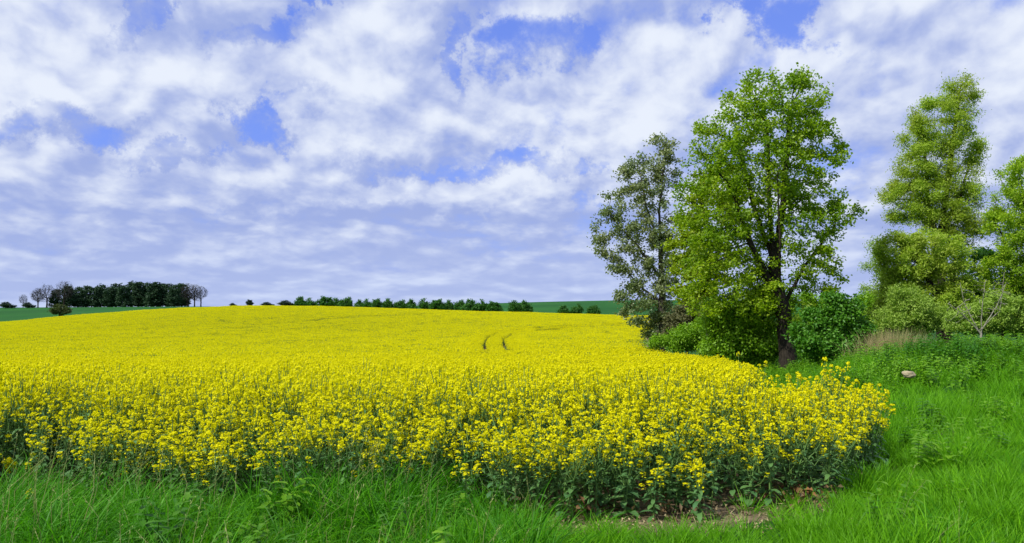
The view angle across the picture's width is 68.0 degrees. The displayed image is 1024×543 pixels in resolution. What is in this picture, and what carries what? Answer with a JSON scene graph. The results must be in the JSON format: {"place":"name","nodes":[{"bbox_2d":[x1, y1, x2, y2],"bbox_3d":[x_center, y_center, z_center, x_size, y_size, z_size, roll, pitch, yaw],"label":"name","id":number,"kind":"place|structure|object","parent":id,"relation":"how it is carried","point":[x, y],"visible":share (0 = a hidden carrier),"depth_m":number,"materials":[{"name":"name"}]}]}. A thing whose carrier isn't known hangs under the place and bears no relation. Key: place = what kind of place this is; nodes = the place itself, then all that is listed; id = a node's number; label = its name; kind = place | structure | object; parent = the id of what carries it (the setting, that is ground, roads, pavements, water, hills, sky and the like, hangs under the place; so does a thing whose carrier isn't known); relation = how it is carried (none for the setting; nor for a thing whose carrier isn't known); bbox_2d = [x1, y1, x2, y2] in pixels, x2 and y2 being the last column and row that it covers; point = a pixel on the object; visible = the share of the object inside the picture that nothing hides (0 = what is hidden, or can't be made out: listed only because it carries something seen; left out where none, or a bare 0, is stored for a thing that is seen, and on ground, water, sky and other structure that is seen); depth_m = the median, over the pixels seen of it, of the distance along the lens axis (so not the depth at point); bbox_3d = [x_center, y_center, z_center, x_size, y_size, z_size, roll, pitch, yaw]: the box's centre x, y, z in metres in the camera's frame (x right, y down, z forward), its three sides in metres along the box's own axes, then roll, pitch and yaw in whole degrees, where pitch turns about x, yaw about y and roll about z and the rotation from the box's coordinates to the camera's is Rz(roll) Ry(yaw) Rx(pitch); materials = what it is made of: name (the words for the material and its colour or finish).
{"place":"outdoors","nodes":[
{"label":"outdoors","id":0,"kind":"place"},
{"bbox_2d":[0,300,1023,542],"bbox_3d":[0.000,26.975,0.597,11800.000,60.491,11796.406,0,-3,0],"label":"ground","id":1,"kind":"structure","parent":0,"point":[25,313],"depth_m":7.39,"materials":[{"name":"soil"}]},
{"bbox_2d":[0,302,16,307],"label":"skyline bush","id":2,"kind":"object","parent":1,"relation":"on","point":[6,305],"visible":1,"depth_m":429.62,"materials":[{"name":"green plant"}]},
{"bbox_2d":[1,457,18,486],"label":"rapeseed plant","id":3,"kind":"object","parent":1,"relation":"on","point":[8,461],"visible":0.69,"depth_m":6.80,"materials":[{"name":"green plant"}]},
{"bbox_2d":[18,295,26,307],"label":"bare tree","id":4,"kind":"object","parent":1,"relation":"on","point":[24,299],"visible":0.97,"depth_m":463.05,"materials":[{"name":"grey plant"}]},
{"bbox_2d":[21,302,36,307],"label":"skyline bush","id":5,"kind":"object","parent":1,"relation":"on","point":[28,304],"visible":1,"depth_m":429.40,"materials":[{"name":"green plant"}]},
{"bbox_2d":[31,287,46,307],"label":"bare tree","id":6,"kind":"object","parent":1,"relation":"on","point":[37,296],"visible":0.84,"depth_m":443.47,"materials":[{"name":"grey plant"}]},
{"bbox_2d":[31,282,55,307],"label":"bare tree","id":7,"kind":"object","parent":1,"relation":"on","point":[40,294],"visible":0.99,"depth_m":441.92,"materials":[{"name":"grey plant"}]},
{"bbox_2d":[48,289,61,306],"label":"tree","id":8,"kind":"object","parent":1,"relation":"on","point":[53,300],"visible":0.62,"depth_m":447.13,"materials":[{"name":"green plant"}]},
{"bbox_2d":[46,304,72,315],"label":"field margin bush","id":9,"kind":"object","parent":1,"relation":"on","point":[59,310],"visible":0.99,"depth_m":234.08,"materials":[{"name":"green plant"}]},
{"bbox_2d":[55,280,73,306],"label":"bare tree","id":10,"kind":"object","parent":1,"relation":"on","point":[65,292],"visible":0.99,"depth_m":440.10,"materials":[{"name":"grey plant"}]},
{"bbox_2d":[59,284,77,306],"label":"tree","id":11,"kind":"object","parent":1,"relation":"on","point":[71,301],"visible":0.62,"depth_m":445.32,"materials":[{"name":"green plant"}]},
{"bbox_2d":[73,286,84,306],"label":"tree","id":12,"kind":"object","parent":1,"relation":"on","point":[77,289],"visible":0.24,"depth_m":461.77,"materials":[{"name":"green plant"}]},
{"bbox_2d":[75,285,91,306],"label":"tree","id":13,"kind":"object","parent":1,"relation":"on","point":[82,300],"visible":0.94,"depth_m":448.55,"materials":[{"name":"green plant"}]},
{"bbox_2d":[86,286,102,306],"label":"tree","id":14,"kind":"object","parent":1,"relation":"on","point":[96,294],"visible":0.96,"depth_m":448.87,"materials":[{"name":"green plant"}]},
{"bbox_2d":[95,284,107,306],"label":"tree","id":15,"kind":"object","parent":1,"relation":"on","point":[103,286],"visible":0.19,"depth_m":457.99,"materials":[{"name":"green plant"}]},
{"bbox_2d":[99,286,116,306],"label":"tree","id":16,"kind":"object","parent":1,"relation":"on","point":[108,298],"visible":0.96,"depth_m":444.50,"materials":[{"name":"green plant"}]},
{"bbox_2d":[110,283,122,306],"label":"tree","id":17,"kind":"object","parent":1,"relation":"on","point":[114,285],"visible":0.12,"depth_m":453.91,"materials":[{"name":"green plant"}]},
{"bbox_2d":[115,286,132,306],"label":"tree","id":18,"kind":"object","parent":1,"relation":"on","point":[122,294],"visible":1,"depth_m":441.05,"materials":[{"name":"green plant"}]},
{"bbox_2d":[124,281,136,306],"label":"tree","id":19,"kind":"object","parent":1,"relation":"on","point":[130,284],"visible":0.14,"depth_m":461.08,"materials":[{"name":"green plant"}]},
{"bbox_2d":[131,281,146,306],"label":"tree","id":20,"kind":"object","parent":1,"relation":"on","point":[136,291],"visible":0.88,"depth_m":453.88,"materials":[{"name":"green plant"}]},
{"bbox_2d":[138,282,150,306],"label":"tree","id":21,"kind":"object","parent":1,"relation":"on","point":[144,285],"visible":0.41,"depth_m":455.93,"materials":[{"name":"green plant"}]},
{"bbox_2d":[142,282,163,306],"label":"tree","id":22,"kind":"object","parent":1,"relation":"on","point":[152,294],"visible":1,"depth_m":445.08,"materials":[{"name":"green plant"}]},
{"bbox_2d":[158,283,170,306],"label":"tree","id":23,"kind":"object","parent":1,"relation":"on","point":[164,291],"visible":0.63,"depth_m":451.20,"materials":[{"name":"green plant"}]},
{"bbox_2d":[162,283,173,306],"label":"tree","id":24,"kind":"object","parent":1,"relation":"on","point":[168,285],"visible":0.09,"depth_m":459.33,"materials":[{"name":"green plant"}]},
{"bbox_2d":[164,284,183,306],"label":"tree","id":25,"kind":"object","parent":1,"relation":"on","point":[173,296],"visible":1,"depth_m":439.39,"materials":[{"name":"green plant"}]},
{"bbox_2d":[177,283,191,306],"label":"tree","id":26,"kind":"object","parent":1,"relation":"on","point":[184,303],"visible":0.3,"depth_m":462.17,"materials":[{"name":"green plant"}]},
{"bbox_2d":[180,283,197,306],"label":"bare tree","id":27,"kind":"object","parent":1,"relation":"on","point":[187,293],"visible":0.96,"depth_m":448.67,"materials":[{"name":"grey plant"}]},
{"bbox_2d":[189,284,199,306],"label":"bare tree","id":28,"kind":"object","parent":1,"relation":"on","point":[194,293],"visible":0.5,"depth_m":463.25,"materials":[{"name":"grey plant"}]},
{"bbox_2d":[190,286,208,306],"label":"bare tree","id":29,"kind":"object","parent":1,"relation":"on","point":[200,296],"visible":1,"depth_m":450.56,"materials":[{"name":"grey plant"}]},
{"bbox_2d":[219,448,235,499],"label":"rapeseed plant","id":30,"kind":"object","parent":1,"relation":"on","point":[226,476],"visible":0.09,"depth_m":6.66,"materials":[{"name":"green plant"}]},
{"bbox_2d":[246,299,253,304],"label":"skyline bush","id":31,"kind":"object","parent":1,"relation":"on","point":[249,302],"visible":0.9,"depth_m":428.76,"materials":[{"name":"green plant"}]},
{"bbox_2d":[260,302,274,305],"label":"skyline bush","id":32,"kind":"object","parent":1,"relation":"on","point":[265,303],"visible":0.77,"depth_m":428.69,"materials":[{"name":"green plant"}]},
{"bbox_2d":[278,300,294,305],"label":"skyline bush","id":33,"kind":"object","parent":1,"relation":"on","point":[286,302],"visible":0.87,"depth_m":428.20,"materials":[{"name":"green plant"}]},
{"bbox_2d":[293,296,310,305],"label":"hedgerow bush","id":34,"kind":"object","parent":1,"relation":"on","point":[300,301],"visible":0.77,"depth_m":232.60,"materials":[{"name":"green plant"}]},
{"bbox_2d":[305,297,317,305],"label":"hedgerow bush","id":35,"kind":"object","parent":1,"relation":"on","point":[312,302],"visible":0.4,"depth_m":240.21,"materials":[{"name":"green plant"}]},
{"bbox_2d":[316,295,331,305],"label":"hedgerow bush","id":36,"kind":"object","parent":1,"relation":"on","point":[324,301],"visible":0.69,"depth_m":237.93,"materials":[{"name":"green plant"}]},
{"bbox_2d":[329,297,338,305],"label":"hedgerow bush","id":37,"kind":"object","parent":1,"relation":"on","point":[334,302],"visible":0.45,"depth_m":237.78,"materials":[{"name":"green plant"}]},
{"bbox_2d":[337,296,353,306],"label":"hedgerow bush","id":38,"kind":"object","parent":1,"relation":"on","point":[346,302],"visible":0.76,"depth_m":233.37,"materials":[{"name":"green plant"}]},
{"bbox_2d":[353,299,361,306],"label":"hedgerow bush","id":39,"kind":"object","parent":1,"relation":"on","point":[358,304],"visible":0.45,"depth_m":239.93,"materials":[{"name":"green plant"}]},
{"bbox_2d":[361,299,371,306],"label":"hedgerow bush","id":40,"kind":"object","parent":1,"relation":"on","point":[365,303],"visible":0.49,"depth_m":236.85,"materials":[{"name":"green plant"}]},
{"bbox_2d":[370,298,382,307],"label":"hedgerow bush","id":41,"kind":"object","parent":1,"relation":"on","point":[377,302],"visible":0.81,"depth_m":231.34,"materials":[{"name":"green plant"}]},
{"bbox_2d":[381,298,394,307],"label":"hedgerow bush","id":42,"kind":"object","parent":1,"relation":"on","point":[388,303],"visible":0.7,"depth_m":236.56,"materials":[{"name":"green plant"}]},
{"bbox_2d":[393,299,405,308],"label":"hedgerow bush","id":43,"kind":"object","parent":1,"relation":"on","point":[400,303],"visible":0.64,"depth_m":238.52,"materials":[{"name":"green plant"}]},
{"bbox_2d":[404,299,418,308],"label":"hedgerow bush","id":44,"kind":"object","parent":1,"relation":"on","point":[410,304],"visible":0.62,"depth_m":238.48,"materials":[{"name":"green plant"}]},
{"bbox_2d":[417,298,431,309],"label":"hedgerow bush","id":45,"kind":"object","parent":1,"relation":"on","point":[422,304],"visible":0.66,"depth_m":237.82,"materials":[{"name":"green plant"}]},
{"bbox_2d":[427,299,446,309],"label":"hedgerow bush","id":46,"kind":"object","parent":1,"relation":"on","point":[437,304],"visible":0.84,"depth_m":235.56,"materials":[{"name":"green plant"}]},
{"bbox_2d":[0,305,895,523],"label":"rapeseed crop","id":47,"kind":"object","parent":1,"relation":"on","point":[190,389],"visible":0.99,"depth_m":7.51,"materials":[{"name":"yellow plant"}]},
{"bbox_2d":[444,299,454,309],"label":"hedgerow bush","id":48,"kind":"object","parent":1,"relation":"on","point":[449,305],"visible":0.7,"depth_m":239.72,"materials":[{"name":"green plant"}]},
{"bbox_2d":[453,299,464,309],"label":"hedgerow bush","id":49,"kind":"object","parent":1,"relation":"on","point":[459,303],"visible":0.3,"depth_m":239.15,"materials":[{"name":"green plant"}]},
{"bbox_2d":[457,298,476,310],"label":"hedgerow bush","id":50,"kind":"object","parent":1,"relation":"on","point":[468,305],"visible":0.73,"depth_m":234.41,"materials":[{"name":"green plant"}]},
{"bbox_2d":[473,299,487,310],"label":"hedgerow bush","id":51,"kind":"object","parent":1,"relation":"on","point":[480,307],"visible":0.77,"depth_m":234.07,"materials":[{"name":"green plant"}]},
{"bbox_2d":[485,301,503,310],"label":"hedgerow bush","id":52,"kind":"object","parent":1,"relation":"on","point":[493,306],"visible":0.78,"depth_m":232.12,"materials":[{"name":"green plant"}]},
{"bbox_2d":[0,339,1023,542],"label":"grass","id":53,"kind":"structure","parent":1,"relation":"on","point":[50,512],"depth_m":5.60,"materials":[{"name":"green plant"}]},
{"bbox_2d":[507,300,521,311],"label":"hedgerow bush","id":54,"kind":"object","parent":1,"relation":"on","point":[513,306],"visible":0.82,"depth_m":235.35,"materials":[{"name":"green plant"}]},
{"bbox_2d":[520,300,533,311],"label":"hedgerow bush","id":55,"kind":"object","parent":1,"relation":"on","point":[525,306],"visible":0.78,"depth_m":236.21,"materials":[{"name":"green plant"}]},
{"bbox_2d":[96,330,1023,542],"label":"weeds","id":56,"kind":"object","parent":1,"relation":"on","point":[968,347],"visible":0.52,"depth_m":12.59,"materials":[{"name":"green plant"}]},
{"bbox_2d":[556,305,572,312],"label":"hedgerow bush","id":57,"kind":"object","parent":1,"relation":"on","point":[562,309],"visible":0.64,"depth_m":238.82,"materials":[{"name":"green plant"}]},
{"bbox_2d":[570,303,583,313],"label":"hedgerow bush","id":58,"kind":"object","parent":1,"relation":"on","point":[578,310],"visible":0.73,"depth_m":239.20,"materials":[{"name":"green plant"}]},
{"bbox_2d":[586,304,601,313],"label":"hedgerow bush","id":59,"kind":"object","parent":1,"relation":"on","point":[595,309],"visible":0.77,"depth_m":233.82,"materials":[{"name":"green plant"}]},
{"bbox_2d":[586,131,688,351],"bbox_3d":[7.493,-1.252,45.088,6.262,14.174,3.688,0,-3,0],"label":"tree","id":60,"kind":"object","parent":1,"relation":"on","point":[656,237],"visible":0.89,"depth_m":44.85,"materials":[{"name":"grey plant"}]},
{"bbox_2d":[643,316,706,354],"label":"bramble bush","id":61,"kind":"object","parent":1,"relation":"on","point":[682,338],"visible":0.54,"depth_m":40.48,"materials":[{"name":"green plant"}]},
{"bbox_2d":[657,297,721,354],"bbox_3d":[10.092,3.166,42.903,3.947,4.949,2.744,0,-3,0],"label":"budding bush","id":62,"kind":"object","parent":1,"relation":"on","point":[673,318],"visible":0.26,"depth_m":42.50,"materials":[{"name":"grey plant"}]},
{"bbox_2d":[654,170,737,336],"bbox_3d":[9.143,0.033,37.029,4.305,10.332,2.658,0,-3,0],"label":"young maple tree","id":63,"kind":"object","parent":1,"relation":"on","point":[672,244],"visible":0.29,"depth_m":36.85,"materials":[{"name":"green plant"}]},
{"bbox_2d":[685,457,714,521],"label":"rapeseed plant","id":64,"kind":"object","parent":1,"relation":"on","point":[699,481],"visible":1,"depth_m":5.99,"materials":[{"name":"green plant"}]},
{"bbox_2d":[546,480,857,534],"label":"withered leaves","id":65,"kind":"object","parent":1,"relation":"on","point":[798,489],"visible":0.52,"depth_m":6.20,"materials":[{"name":"plant"}]},
{"bbox_2d":[693,280,778,369],"bbox_3d":[9.351,2.305,30.927,3.854,4.568,2.660,0,-3,0],"label":"hazel bush","id":66,"kind":"object","parent":1,"relation":"on","point":[732,334],"visible":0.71,"depth_m":30.48,"materials":[{"name":"green plant"}]},
{"bbox_2d":[736,352,741,375],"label":"rapeseed plant","id":67,"kind":"object","parent":1,"relation":"on","point":[737,353],"visible":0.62,"depth_m":14.81,"materials":[{"name":"yellow plant"}]},
{"bbox_2d":[759,360,767,382],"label":"rapeseed plant","id":68,"kind":"object","parent":1,"relation":"on","point":[765,362],"visible":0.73,"depth_m":13.47,"materials":[{"name":"yellow plant"}]},
{"bbox_2d":[669,62,868,369],"bbox_3d":[10.153,-2.101,30.240,8.015,12.362,4.687,0,-3,0],"label":"maple tree","id":69,"kind":"object","parent":1,"relation":"on","point":[787,192],"visible":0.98,"depth_m":29.66,"materials":[{"name":"green plant"}]},
{"bbox_2d":[778,387,792,473],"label":"rapeseed plant","id":70,"kind":"object","parent":1,"relation":"on","point":[785,414],"visible":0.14,"depth_m":8.12,"materials":[{"name":"yellow plant"}]},
{"bbox_2d":[803,371,828,476],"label":"rapeseed plant","id":71,"kind":"object","parent":1,"relation":"on","point":[818,389],"visible":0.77,"depth_m":7.89,"materials":[{"name":"yellow plant"}]},
{"bbox_2d":[773,291,880,352],"bbox_3d":[15.380,2.662,37.929,7.058,3.626,2.522,0,-3,0],"label":"blackthorn bush","id":72,"kind":"object","parent":1,"relation":"on","point":[861,296],"visible":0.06,"depth_m":37.75,"materials":[{"name":"green plant"}]},
{"bbox_2d":[780,289,878,365],"bbox_3d":[10.884,2.054,25.928,3.338,2.907,1.980,0,-3,0],"label":"elder bush","id":73,"kind":"object","parent":1,"relation":"on","point":[834,315],"visible":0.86,"depth_m":25.71,"materials":[{"name":"green plant"}]},
{"bbox_2d":[824,368,845,466],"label":"rapeseed plant","id":74,"kind":"object","parent":1,"relation":"on","point":[831,389],"visible":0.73,"depth_m":8.13,"materials":[{"name":"yellow plant"}]},
{"bbox_2d":[854,386,874,458],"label":"rapeseed plant","id":75,"kind":"object","parent":1,"relation":"on","point":[867,389],"visible":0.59,"depth_m":8.29,"materials":[{"name":"yellow plant"}]},
{"bbox_2d":[862,397,878,468],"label":"rapeseed plant","id":76,"kind":"object","parent":1,"relation":"on","point":[868,398],"visible":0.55,"depth_m":8.12,"materials":[{"name":"yellow plant"}]},
{"bbox_2d":[856,235,900,332],"bbox_3d":[21.102,1.377,41.955,4.548,6.814,2.966,-1,-3,16],"label":"wispy bush","id":77,"kind":"object","parent":1,"relation":"on","point":[864,288],"visible":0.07,"depth_m":42.01,"materials":[{"name":"green plant"}]},
{"bbox_2d":[875,407,889,464],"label":"rapeseed plant","id":78,"kind":"object","parent":1,"relation":"on","point":[886,459],"visible":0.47,"depth_m":8.22,"materials":[{"name":"green plant"}]},
{"bbox_2d":[832,327,950,357],"bbox_3d":[11.637,2.348,22.954,3.434,1.478,3.765,0,-3,0],"label":"dry reed clump","id":79,"kind":"object","parent":1,"relation":"on","point":[885,337],"visible":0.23,"depth_m":22.73,"materials":[{"name":"beige plant"}]},
{"bbox_2d":[902,371,915,377],"bbox_3d":[6.351,1.647,12.141,0.202,0.123,0.190,0,-3,0],"label":"stone","id":80,"kind":"object","parent":1,"relation":"on","point":[909,374],"visible":1,"depth_m":12.09,"materials":[{"name":"stone"}]},
{"bbox_2d":[865,281,955,343],"bbox_3d":[15.685,2.063,29.902,3.707,3.413,2.334,0,-3,0],"label":"willow scrub","id":81,"kind":"object","parent":1,"relation":"on","point":[921,312],"visible":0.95,"depth_m":29.52,"materials":[{"name":"green plant"}]},
{"bbox_2d":[864,225,992,343],"bbox_3d":[17.542,0.981,32.028,5.380,5.985,3.038,0,-3,0],"label":"spreading willow tree","id":82,"kind":"object","parent":1,"relation":"on","point":[927,270],"visible":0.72,"depth_m":31.56,"materials":[{"name":"green plant"}]},
{"bbox_2d":[870,68,992,345],"bbox_3d":[20.028,-2.699,36.122,5.730,14.069,3.270,0,-3,0],"label":"tree","id":83,"kind":"object","parent":1,"relation":"on","point":[923,202],"visible":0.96,"depth_m":35.87,"materials":[{"name":"green plant"}]},
{"bbox_2d":[945,272,1009,340],"bbox_3d":[12.892,1.459,20.942,1.761,2.850,0.979,0,-3,0],"label":"bare shrub","id":84,"kind":"object","parent":1,"relation":"on","point":[981,329],"visible":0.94,"depth_m":20.96,"materials":[{"name":"grey plant"}]},
{"bbox_2d":[939,288,1023,342],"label":"sallow bush","id":85,"kind":"object","parent":1,"relation":"on","point":[1008,317],"visible":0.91,"depth_m":26.69,"materials":[{"name":"green plant"}]},
{"bbox_2d":[957,244,1023,338],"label":"dark thicket bush","id":86,"kind":"object","parent":1,"relation":"on","point":[981,253],"visible":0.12,"depth_m":39.76,"materials":[{"name":"green plant"}]},
{"bbox_2d":[973,153,1023,298],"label":"bright willow tree","id":87,"kind":"object","parent":1,"relation":"on","point":[1007,249],"visible":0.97,"depth_m":34.05,"materials":[{"name":"green plant"}]},
{"bbox_2d":[0,0,1023,307],"label":"sky","id":88,"kind":"structure","parent":0,"point":[258,151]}
]}

